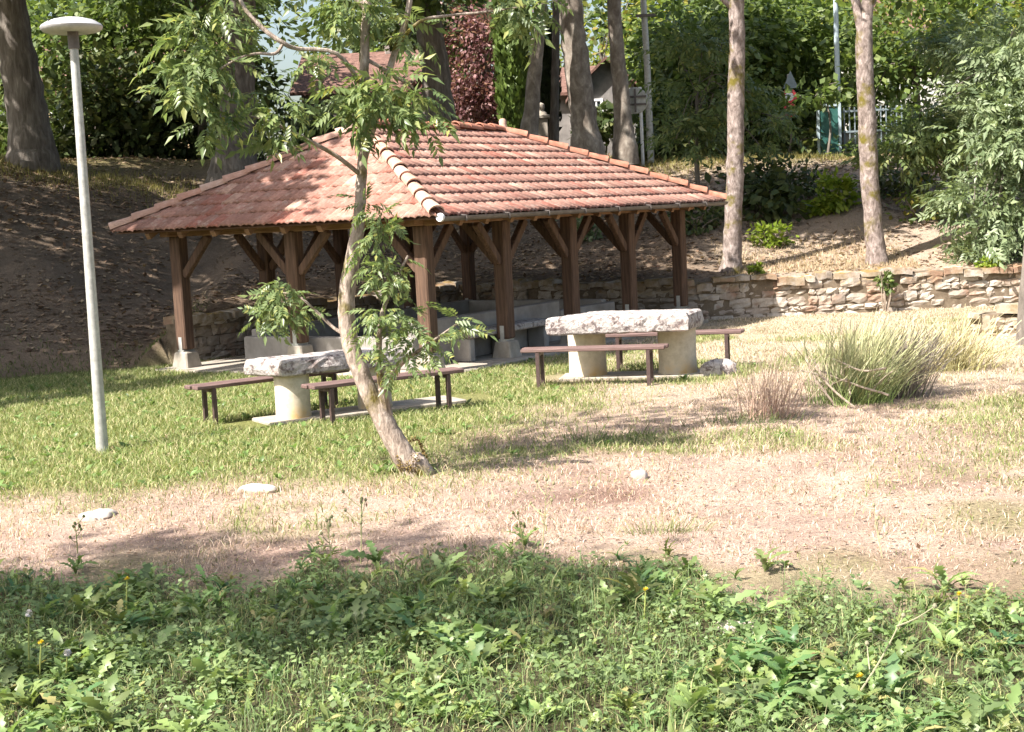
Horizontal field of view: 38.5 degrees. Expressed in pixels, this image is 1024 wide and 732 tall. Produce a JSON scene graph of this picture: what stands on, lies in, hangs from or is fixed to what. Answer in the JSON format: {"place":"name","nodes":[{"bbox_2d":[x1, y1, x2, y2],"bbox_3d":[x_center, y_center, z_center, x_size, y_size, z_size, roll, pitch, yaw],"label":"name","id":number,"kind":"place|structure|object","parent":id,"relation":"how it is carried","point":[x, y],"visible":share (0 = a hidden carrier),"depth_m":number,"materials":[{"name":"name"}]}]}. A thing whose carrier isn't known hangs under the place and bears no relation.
{"place":"outdoors","nodes":[
{"label":"outdoors","id":0,"kind":"place"},
{"bbox_2d":[0,153,1023,731],"bbox_3d":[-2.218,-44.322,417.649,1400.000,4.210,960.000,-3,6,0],"label":"ground","id":1,"kind":"structure","parent":0,"point":[38,259],"depth_m":12.01,"materials":[{"name":"soil"}]},
{"bbox_2d":[0,0,61,171],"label":"plane tree","id":2,"kind":"object","parent":1,"relation":"on","point":[30,139],"visible":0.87,"depth_m":33.60,"materials":[{"name":"grey plant"}]},
{"bbox_2d":[0,51,114,157],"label":"bush","id":3,"kind":"object","parent":1,"relation":"on","point":[4,135],"visible":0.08,"depth_m":40.69,"materials":[{"name":"green plant"}]},
{"bbox_2d":[39,16,108,452],"bbox_3d":[-4.260,-0.885,14.837,0.610,5.204,0.610,-3,6,0],"label":"street lamp","id":4,"kind":"object","parent":1,"relation":"on","point":[72,28],"visible":0.92,"depth_m":14.73,"materials":[{"name":"metal"}]},
{"bbox_2d":[78,508,117,520],"bbox_3d":[-3.278,1.183,11.579,0.276,0.094,0.224,-3,6,0],"label":"boulder","id":5,"kind":"object","parent":1,"relation":"on","point":[98,514],"visible":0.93,"depth_m":11.50,"materials":[{"name":"stone"}]},
{"bbox_2d":[0,0,195,159],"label":"bush","id":6,"kind":"object","parent":1,"relation":"on","point":[102,63],"visible":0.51,"depth_m":39.24,"materials":[{"name":"green plant"}]},
{"bbox_2d":[0,291,207,395],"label":"shade grass","id":7,"kind":"structure","parent":1,"relation":"on","point":[67,366],"depth_m":23.41,"materials":[{"name":"plant"}]},
{"bbox_2d":[0,0,218,118],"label":"leafy tree","id":8,"kind":"object","parent":1,"relation":"on","point":[46,42],"visible":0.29,"depth_m":42.11,"materials":[{"name":"green plant"}]},
{"bbox_2d":[5,35,218,159],"bbox_3d":[-10.386,-6.496,40.532,6.505,5.339,6.091,-3,6,0],"label":"bush","id":9,"kind":"object","parent":1,"relation":"on","point":[112,131],"visible":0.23,"depth_m":39.61,"materials":[{"name":"green plant"}]},
{"bbox_2d":[67,0,287,159],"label":"leafy tree","id":10,"kind":"object","parent":1,"relation":"on","point":[147,13],"visible":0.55,"depth_m":39.94,"materials":[{"name":"green plant"}]},
{"bbox_2d":[34,0,334,127],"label":"leafy tree","id":11,"kind":"object","parent":1,"relation":"on","point":[301,32],"visible":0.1,"depth_m":43.29,"materials":[{"name":"green plant"}]},
{"bbox_2d":[90,36,290,160],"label":"bush","id":12,"kind":"object","parent":1,"relation":"on","point":[266,83],"visible":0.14,"depth_m":40.27,"materials":[{"name":"green plant"}]},
{"bbox_2d":[204,0,257,183],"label":"plane tree","id":13,"kind":"object","parent":1,"relation":"on","point":[244,80],"visible":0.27,"depth_m":32.17,"materials":[{"name":"grey plant"}]},
{"bbox_2d":[201,10,297,117],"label":"leafy tree","id":14,"kind":"object","parent":1,"relation":"on","point":[275,42],"visible":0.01,"depth_m":66.18,"materials":[{"name":"green plant"}]},
{"bbox_2d":[237,483,275,492],"bbox_3d":[-2.129,1.033,12.273,0.346,0.095,0.194,-2,6,12],"label":"boulder","id":15,"kind":"object","parent":1,"relation":"on","point":[252,487],"visible":0.71,"depth_m":12.19,"materials":[{"name":"stone"}]},
{"bbox_2d":[184,370,349,423],"bbox_3d":[-2.804,0.400,17.074,2.020,0.562,0.300,-7,8,-37],"label":"picnic bench","id":16,"kind":"object","parent":1,"relation":"on","point":[205,388],"visible":0.65,"depth_m":16.69,"materials":[{"name":"brown wood"}]},
{"bbox_2d":[181,84,358,160],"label":"bush","id":17,"kind":"object","parent":1,"relation":"on","point":[297,125],"visible":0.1,"depth_m":40.73,"materials":[{"name":"green plant"}]},
{"bbox_2d":[268,0,408,101],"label":"leafy tree","id":18,"kind":"object","parent":1,"relation":"on","point":[304,27],"visible":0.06,"depth_m":65.48,"materials":[{"name":"green plant"}]},
{"bbox_2d":[128,0,573,476],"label":"leaning tree","id":19,"kind":"object","parent":1,"relation":"on","point":[369,113],"visible":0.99,"depth_m":12.22,"materials":[{"name":"green plant"}]},
{"bbox_2d":[342,490,366,563],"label":"weed stalk","id":20,"kind":"object","parent":1,"relation":"on","point":[361,503],"visible":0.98,"depth_m":9.57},
{"bbox_2d":[244,348,466,425],"bbox_3d":[-1.793,0.223,17.002,2.523,0.829,0.642,-6,7,-30],"label":"picnic table","id":21,"kind":"object","parent":1,"relation":"on","point":[289,374],"visible":0.56,"depth_m":16.46,"materials":[{"name":"stone"}]},
{"bbox_2d":[290,24,421,135],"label":"village house","id":22,"kind":"structure","parent":1,"relation":"on","point":[302,82],"depth_m":44.30,"materials":[{"name":"tile"}]},
{"bbox_2d":[301,367,463,424],"bbox_3d":[-1.412,0.393,16.487,1.934,0.562,0.300,-7,7,-32],"label":"picnic bench","id":23,"kind":"object","parent":1,"relation":"on","point":[325,386],"visible":0.83,"depth_m":16.24,"materials":[{"name":"brown wood"}]},
{"bbox_2d":[0,358,794,489],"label":"lawn weeds","id":24,"kind":"object","parent":1,"relation":"on","point":[118,461],"visible":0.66,"depth_m":15.58,"materials":[{"name":"green plant"}]},
{"bbox_2d":[319,0,494,85],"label":"leafy tree","id":25,"kind":"object","parent":1,"relation":"on","point":[378,50],"depth_m":64.11,"materials":[{"name":"green plant"}]},
{"bbox_2d":[108,118,727,376],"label":"pavilion","id":26,"kind":"structure","parent":1,"relation":"on","point":[499,178],"depth_m":22.52,"materials":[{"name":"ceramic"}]},
{"bbox_2d":[244,299,614,369],"bbox_3d":[-0.985,-0.645,24.129,3.590,0.660,6.080,1,7,33],"label":"wash basin","id":27,"kind":"object","parent":26,"relation":"on","point":[531,316],"visible":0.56,"depth_m":22.89,"materials":[{"name":"grey concrete"}]},
{"bbox_2d":[344,0,493,60],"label":"leafy tree","id":28,"kind":"object","parent":1,"relation":"on","point":[411,34],"visible":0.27,"depth_m":41.53,"materials":[{"name":"green plant"}]},
{"bbox_2d":[0,150,852,208],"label":"bank grass","id":29,"kind":"structure","parent":1,"relation":"on","point":[156,187],"depth_m":34.58,"materials":[{"name":"plant"}]},
{"bbox_2d":[379,78,480,129],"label":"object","id":30,"kind":"structure","parent":1,"relation":"on","point":[414,83],"depth_m":42.38,"materials":[{"name":"tile"}]},
{"bbox_2d":[372,0,501,128],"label":"plane tree","id":31,"kind":"object","parent":1,"relation":"on","point":[435,40],"visible":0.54,"depth_m":35.11,"materials":[{"name":"plant"}]},
{"bbox_2d":[358,2,562,120],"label":"leafy tree","id":32,"kind":"object","parent":1,"relation":"on","point":[451,46],"visible":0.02,"depth_m":59.97,"materials":[{"name":"green plant"}]},
{"bbox_2d":[402,0,533,129],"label":"purple tree","id":33,"kind":"object","parent":1,"relation":"on","point":[479,88],"visible":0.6,"depth_m":40.51,"materials":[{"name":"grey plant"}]},
{"bbox_2d":[0,152,1018,365],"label":"fallen leaves","id":34,"kind":"object","parent":1,"relation":"on","point":[255,281],"visible":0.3,"depth_m":29.94,"materials":[{"name":"brown plant"}]},
{"bbox_2d":[488,0,530,128],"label":"cypress tree","id":35,"kind":"object","parent":1,"relation":"on","point":[509,85],"visible":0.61,"depth_m":38.55,"materials":[{"name":"green plant"}]},
{"bbox_2d":[0,318,1023,538],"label":"lawn grass","id":36,"kind":"structure","parent":1,"relation":"on","point":[152,383],"depth_m":15.39,"materials":[{"name":"plant"}]},
{"bbox_2d":[0,305,1023,616],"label":"dry grass","id":37,"kind":"structure","parent":1,"relation":"on","point":[766,331],"depth_m":12.10,"materials":[{"name":"plant"}]},
{"bbox_2d":[0,527,1023,731],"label":"weed cover","id":38,"kind":"object","parent":1,"relation":"on","point":[778,679],"visible":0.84,"depth_m":7.31,"materials":[{"name":"green plant"}]},
{"bbox_2d":[0,395,1023,598],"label":"dead leaves","id":39,"kind":"object","parent":1,"relation":"on","point":[805,545],"visible":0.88,"depth_m":11.21,"materials":[{"name":"brown plant"}]},
{"bbox_2d":[520,0,547,134],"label":"plane tree","id":40,"kind":"object","parent":1,"relation":"on","point":[530,121],"visible":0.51,"depth_m":36.33,"materials":[{"name":"brown plant"}]},
{"bbox_2d":[529,478,554,547],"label":"weed stalk","id":41,"kind":"object","parent":1,"relation":"on","point":[551,498],"visible":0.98,"depth_m":9.77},
{"bbox_2d":[538,102,549,139],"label":"gate pillar","id":42,"kind":"structure","parent":1,"relation":"on","point":[544,116],"depth_m":38.40,"materials":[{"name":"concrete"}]},
{"bbox_2d":[528,5,561,133],"bbox_3d":[0.866,-7.929,39.916,0.998,4.230,1.016,-3,6,0],"label":"cypress tree","id":43,"kind":"object","parent":1,"relation":"on","point":[545,91],"visible":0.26,"depth_m":39.58,"materials":[{"name":"green plant"}]},
{"bbox_2d":[549,0,559,141],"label":"plane tree","id":44,"kind":"object","parent":1,"relation":"on","point":[554,120],"visible":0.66,"depth_m":39.34,"materials":[{"name":"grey plant"}]},
{"bbox_2d":[559,66,594,145],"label":"village house","id":45,"kind":"structure","parent":1,"relation":"on","point":[564,131],"depth_m":49.43,"materials":[{"name":"paint"}]},
{"bbox_2d":[555,215,602,241],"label":"bush","id":46,"kind":"object","parent":1,"relation":"on","point":[593,233],"visible":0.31,"depth_m":32.30,"materials":[{"name":"green plant"}]},
{"bbox_2d":[559,0,605,154],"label":"plane tree","id":47,"kind":"object","parent":1,"relation":"on","point":[586,134],"visible":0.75,"depth_m":37.19,"materials":[{"name":"brown plant"}]},
{"bbox_2d":[163,263,1021,360],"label":"stone wall","id":48,"kind":"structure","parent":1,"relation":"on","point":[216,333],"depth_m":27.46,"materials":[{"name":"stone"}]},
{"bbox_2d":[973,253,1000,267],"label":"bush","id":49,"kind":"object","parent":48,"relation":"on","point":[981,265],"visible":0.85,"depth_m":27.46,"materials":[{"name":"green plant"}]},
{"bbox_2d":[520,343,668,388],"bbox_3d":[1.034,0.055,18.315,1.854,0.602,0.300,-1,6,14],"label":"picnic bench","id":50,"kind":"object","parent":1,"relation":"on","point":[540,351],"visible":0.89,"depth_m":18.23,"materials":[{"name":"brown wood"}]},
{"bbox_2d":[567,99,633,153],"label":"bush","id":51,"kind":"object","parent":1,"relation":"on","point":[605,121],"visible":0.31,"depth_m":43.49,"materials":[{"name":"green plant"}]},
{"bbox_2d":[565,56,637,155],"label":"village house","id":52,"kind":"structure","parent":1,"relation":"on","point":[601,75],"depth_m":45.84,"materials":[{"name":"paint"}]},
{"bbox_2d":[498,420,713,455],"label":"grass tuft","id":53,"kind":"object","parent":1,"relation":"on","point":[596,436],"visible":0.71,"depth_m":14.15,"materials":[{"name":"plant"}]},
{"bbox_2d":[526,0,696,80],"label":"leafy tree","id":54,"kind":"object","parent":1,"relation":"on","point":[601,56],"visible":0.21,"depth_m":54.47,"materials":[{"name":"green plant"}]},
{"bbox_2d":[607,0,638,163],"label":"plane tree","id":55,"kind":"object","parent":1,"relation":"on","point":[624,146],"visible":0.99,"depth_m":37.81,"materials":[{"name":"brown plant"}]},
{"bbox_2d":[546,309,703,380],"bbox_3d":[1.503,-0.221,18.953,1.952,0.969,1.023,-2,6,12],"label":"picnic table","id":56,"kind":"object","parent":1,"relation":"on","point":[675,329],"visible":0.86,"depth_m":18.83,"materials":[{"name":"stone"}]},
{"bbox_2d":[532,0,724,131],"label":"leafy tree","id":57,"kind":"object","parent":1,"relation":"on","point":[601,39],"visible":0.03,"depth_m":60.42,"materials":[{"name":"green plant"}]},
{"bbox_2d":[629,87,647,165],"bbox_3d":[3.257,-6.174,38.424,0.687,2.259,0.172,-3,6,-5],"label":"road sign","id":58,"kind":"object","parent":1,"relation":"on","point":[638,103],"visible":0.73,"depth_m":38.32,"materials":[{"name":"metal"}]},
{"bbox_2d":[636,0,655,162],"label":"utility pole","id":59,"kind":"object","parent":1,"relation":"on","point":[643,15],"visible":0.8,"depth_m":38.63,"materials":[{"name":"metal"}]},
{"bbox_2d":[580,511,723,537],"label":"grass tuft","id":60,"kind":"object","parent":1,"relation":"on","point":[671,526],"visible":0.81,"depth_m":10.08,"materials":[{"name":"plant"}]},
{"bbox_2d":[585,0,760,119],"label":"leafy tree","id":61,"kind":"object","parent":1,"relation":"on","point":[595,2],"visible":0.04,"depth_m":58.49,"materials":[{"name":"green plant"}]},
{"bbox_2d":[599,106,748,161],"bbox_3d":[4.597,-5.966,40.123,4.035,2.536,3.732,-1,6,17],"label":"bush","id":62,"kind":"object","parent":1,"relation":"on","point":[678,147],"visible":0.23,"depth_m":39.24,"materials":[{"name":"green plant"}]},
{"bbox_2d":[605,328,744,368],"bbox_3d":[2.184,-0.169,19.871,1.929,0.602,0.300,-1,6,13],"label":"picnic bench","id":63,"kind":"object","parent":1,"relation":"on","point":[619,354],"visible":0.61,"depth_m":19.78,"materials":[{"name":"brown wood"}]},
{"bbox_2d":[593,6,784,158],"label":"bush","id":64,"kind":"object","parent":1,"relation":"on","point":[715,78],"visible":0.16,"depth_m":40.38,"materials":[{"name":"green plant"}]},
{"bbox_2d":[661,201,724,235],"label":"bush","id":65,"kind":"object","parent":1,"relation":"on","point":[689,223],"visible":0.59,"depth_m":31.14,"materials":[{"name":"green plant"}]},
{"bbox_2d":[593,0,828,112],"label":"leafy tree","id":66,"kind":"object","parent":1,"relation":"on","point":[754,8],"visible":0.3,"depth_m":41.34,"materials":[{"name":"green plant"}]},
{"bbox_2d":[699,358,736,375],"bbox_3d":[2.649,0.053,18.886,0.494,0.322,0.344,-3,6,0],"label":"boulder","id":67,"kind":"object","parent":1,"relation":"on","point":[717,366],"visible":0.59,"depth_m":18.75,"materials":[{"name":"stone"}]},
{"bbox_2d":[633,18,810,213],"bbox_3d":[4.693,-5.408,32.537,3.947,4.941,3.063,-3,6,0],"label":"young ash","id":68,"kind":"object","parent":1,"relation":"on","point":[698,119],"visible":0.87,"depth_m":32.21,"materials":[{"name":"green plant"}]},
{"bbox_2d":[718,0,744,273],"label":"mossy tree","id":69,"kind":"object","parent":1,"relation":"on","point":[731,260],"visible":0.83,"depth_m":28.10,"materials":[{"name":"brown plant"}]},
{"bbox_2d":[642,405,830,431],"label":"grass tuft","id":70,"kind":"object","parent":1,"relation":"on","point":[773,417],"visible":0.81,"depth_m":14.74,"materials":[{"name":"plant"}]},
{"bbox_2d":[743,261,765,274],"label":"bush","id":71,"kind":"object","parent":1,"relation":"on","point":[757,268],"visible":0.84,"depth_m":27.93,"materials":[{"name":"green plant"}]},
{"bbox_2d":[699,163,811,224],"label":"bush","id":72,"kind":"object","parent":1,"relation":"on","point":[770,204],"visible":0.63,"depth_m":32.21,"materials":[{"name":"green plant"}]},
{"bbox_2d":[703,338,828,419],"bbox_3d":[2.611,0.140,15.014,1.310,0.854,1.024,-4,6,-13],"label":"dry shrub","id":73,"kind":"object","parent":1,"relation":"on","point":[763,408],"visible":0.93,"depth_m":15.01,"materials":[{"name":"plant"}]},
{"bbox_2d":[656,0,878,136],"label":"leafy tree","id":74,"kind":"object","parent":1,"relation":"on","point":[817,11],"visible":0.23,"depth_m":42.29,"materials":[{"name":"green plant"}]},
{"bbox_2d":[745,220,799,247],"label":"bush","id":75,"kind":"object","parent":1,"relation":"on","point":[765,237],"visible":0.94,"depth_m":30.30,"materials":[{"name":"green plant"}]},
{"bbox_2d":[711,138,836,209],"bbox_3d":[5.956,-4.339,33.425,2.741,1.706,2.303,2,8,39],"label":"bush","id":76,"kind":"object","parent":1,"relation":"on","point":[806,191],"visible":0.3,"depth_m":33.05,"materials":[{"name":"green plant"}]},
{"bbox_2d":[712,117,842,155],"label":"bush","id":77,"kind":"object","parent":1,"relation":"on","point":[809,143],"visible":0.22,"depth_m":39.39,"materials":[{"name":"green plant"}]},
{"bbox_2d":[766,75,812,152],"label":"bush","id":78,"kind":"object","parent":1,"relation":"on","point":[787,89],"visible":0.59,"depth_m":38.82,"materials":[{"name":"green plant"}]},
{"bbox_2d":[783,71,796,150],"bbox_3d":[7.637,-6.731,40.134,0.466,2.680,0.109,-3,6,0],"label":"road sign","id":79,"kind":"object","parent":1,"relation":"on","point":[790,81],"visible":0.27,"depth_m":40.00,"materials":[{"name":"metal"}]},
{"bbox_2d":[717,57,879,157],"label":"bush","id":80,"kind":"object","parent":1,"relation":"on","point":[808,124],"visible":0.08,"depth_m":43.02,"materials":[{"name":"green plant"}]},
{"bbox_2d":[704,211,924,275],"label":"dry grass","id":81,"kind":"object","parent":1,"relation":"on","point":[784,268],"visible":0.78,"depth_m":29.04,"materials":[{"name":"beige plant"}]},
{"bbox_2d":[800,73,856,156],"bbox_3d":[8.281,-6.331,38.398,1.540,2.664,1.561,-5,6,-19],"label":"tree","id":82,"kind":"object","parent":1,"relation":"on","point":[828,97],"visible":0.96,"depth_m":38.08,"materials":[{"name":"green plant"}]},
{"bbox_2d":[816,103,841,155],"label":"park gate","id":83,"kind":"structure","parent":1,"relation":"on","point":[835,116],"depth_m":39.08,"materials":[{"name":"metal"}]},
{"bbox_2d":[764,0,895,105],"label":"leafy tree","id":84,"kind":"object","parent":1,"relation":"on","point":[821,75],"visible":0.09,"depth_m":44.95,"materials":[{"name":"green plant"}]},
{"bbox_2d":[799,166,861,217],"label":"bush","id":85,"kind":"object","parent":1,"relation":"on","point":[832,201],"visible":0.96,"depth_m":32.11,"materials":[{"name":"green plant"}]},
{"bbox_2d":[833,0,841,131],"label":"lamp mast","id":86,"kind":"object","parent":1,"relation":"on","point":[836,39],"visible":0.53,"depth_m":39.49,"materials":[{"name":"metal"}]},
{"bbox_2d":[757,0,941,130],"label":"leafy tree","id":87,"kind":"object","parent":1,"relation":"on","point":[891,6],"visible":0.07,"depth_m":46.38,"materials":[{"name":"green plant"}]},
{"bbox_2d":[841,105,902,153],"bbox_3d":[9.679,-6.168,39.332,1.600,1.583,0.275,-3,6,0],"label":"railing","id":88,"kind":"object","parent":1,"relation":"on","point":[846,136],"visible":0.34,"depth_m":39.19,"materials":[{"name":"metal"}]},
{"bbox_2d":[780,310,966,408],"bbox_3d":[3.890,-0.098,15.836,2.117,1.037,1.762,-3,6,0],"label":"broom shrub","id":89,"kind":"object","parent":1,"relation":"on","point":[845,389],"visible":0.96,"depth_m":15.59,"materials":[{"name":"plant"}]},
{"bbox_2d":[851,0,912,265],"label":"mossy tree","id":90,"kind":"object","parent":1,"relation":"on","point":[876,251],"visible":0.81,"depth_m":28.31,"materials":[{"name":"brown plant"}]},
{"bbox_2d":[873,270,898,312],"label":"bush","id":91,"kind":"object","parent":1,"relation":"on","point":[886,284],"visible":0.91,"depth_m":27.16,"materials":[{"name":"green plant"}]},
{"bbox_2d":[797,308,978,357],"bbox_3d":[5.099,-0.457,20.029,2.862,0.696,1.585,-3,6,0],"label":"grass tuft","id":92,"kind":"object","parent":1,"relation":"on","point":[905,322],"visible":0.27,"depth_m":20.06,"materials":[{"name":"plant"}]},
{"bbox_2d":[825,85,954,156],"bbox_3d":[10.181,-6.019,39.541,4.170,3.206,4.271,-3,6,0],"label":"bush","id":93,"kind":"object","parent":1,"relation":"on","point":[848,144],"visible":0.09,"depth_m":38.94,"materials":[{"name":"green plant"}]},
{"bbox_2d":[853,603,936,702],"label":"weed stalk","id":94,"kind":"object","parent":1,"relation":"on","point":[903,615],"visible":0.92,"depth_m":6.47,"materials":[{"name":"plant"}]},
{"bbox_2d":[852,159,946,199],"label":"bush","id":95,"kind":"object","parent":1,"relation":"on","point":[883,183],"visible":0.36,"depth_m":33.10,"materials":[{"name":"green plant"}]},
{"bbox_2d":[841,0,958,130],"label":"tree","id":96,"kind":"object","parent":1,"relation":"on","point":[909,96],"depth_m":51.37,"materials":[{"name":"plant"}]},
{"bbox_2d":[787,0,1023,130],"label":"leafy tree","id":97,"kind":"object","parent":1,"relation":"on","point":[895,69],"visible":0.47,"depth_m":40.25,"materials":[{"name":"green plant"}]},
{"bbox_2d":[867,319,977,399],"bbox_3d":[4.501,-0.074,15.926,1.222,0.882,1.222,-1,6,18],"label":"dry shrub","id":98,"kind":"object","parent":1,"relation":"on","point":[915,384],"visible":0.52,"depth_m":15.92,"materials":[{"name":"plant"}]},
{"bbox_2d":[835,5,1015,215],"bbox_3d":[8.935,-5.131,30.828,4.200,5.000,3.125,-5,7,-22],"label":"young ash","id":99,"kind":"object","parent":1,"relation":"on","point":[926,153],"visible":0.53,"depth_m":30.54,"materials":[{"name":"green plant"}]},
{"bbox_2d":[885,176,967,223],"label":"bush","id":100,"kind":"object","parent":1,"relation":"on","point":[912,204],"visible":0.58,"depth_m":31.26,"materials":[{"name":"green plant"}]},
{"bbox_2d":[872,0,1023,78],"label":"leafy tree","id":101,"kind":"object","parent":1,"relation":"on","point":[1018,14],"visible":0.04,"depth_m":44.79,"materials":[{"name":"green plant"}]},
{"bbox_2d":[880,309,1023,374],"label":"dry shrub","id":102,"kind":"object","parent":1,"relation":"on","point":[959,361],"visible":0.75,"depth_m":18.02,"materials":[{"name":"plant"}]},
{"bbox_2d":[909,2,1023,271],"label":"pale leaved tree","id":103,"kind":"object","parent":1,"relation":"on","point":[994,104],"visible":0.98,"depth_m":27.88,"materials":[{"name":"green plant"}]},
{"bbox_2d":[968,302,1017,337],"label":"stone wall","id":104,"kind":"structure","parent":1,"relation":"on","point":[1010,313],"depth_m":21.86,"materials":[{"name":"stone"}]},
{"bbox_2d":[1015,248,1023,345],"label":"young tree","id":105,"kind":"object","parent":1,"relation":"on","point":[1020,326],"visible":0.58,"depth_m":20.53,"materials":[{"name":"grey plant"}]},
{"bbox_2d":[4,0,1023,159],"label":"sky","id":106,"kind":"structure","parent":0,"point":[287,63],"materials":[{"name":"white"}]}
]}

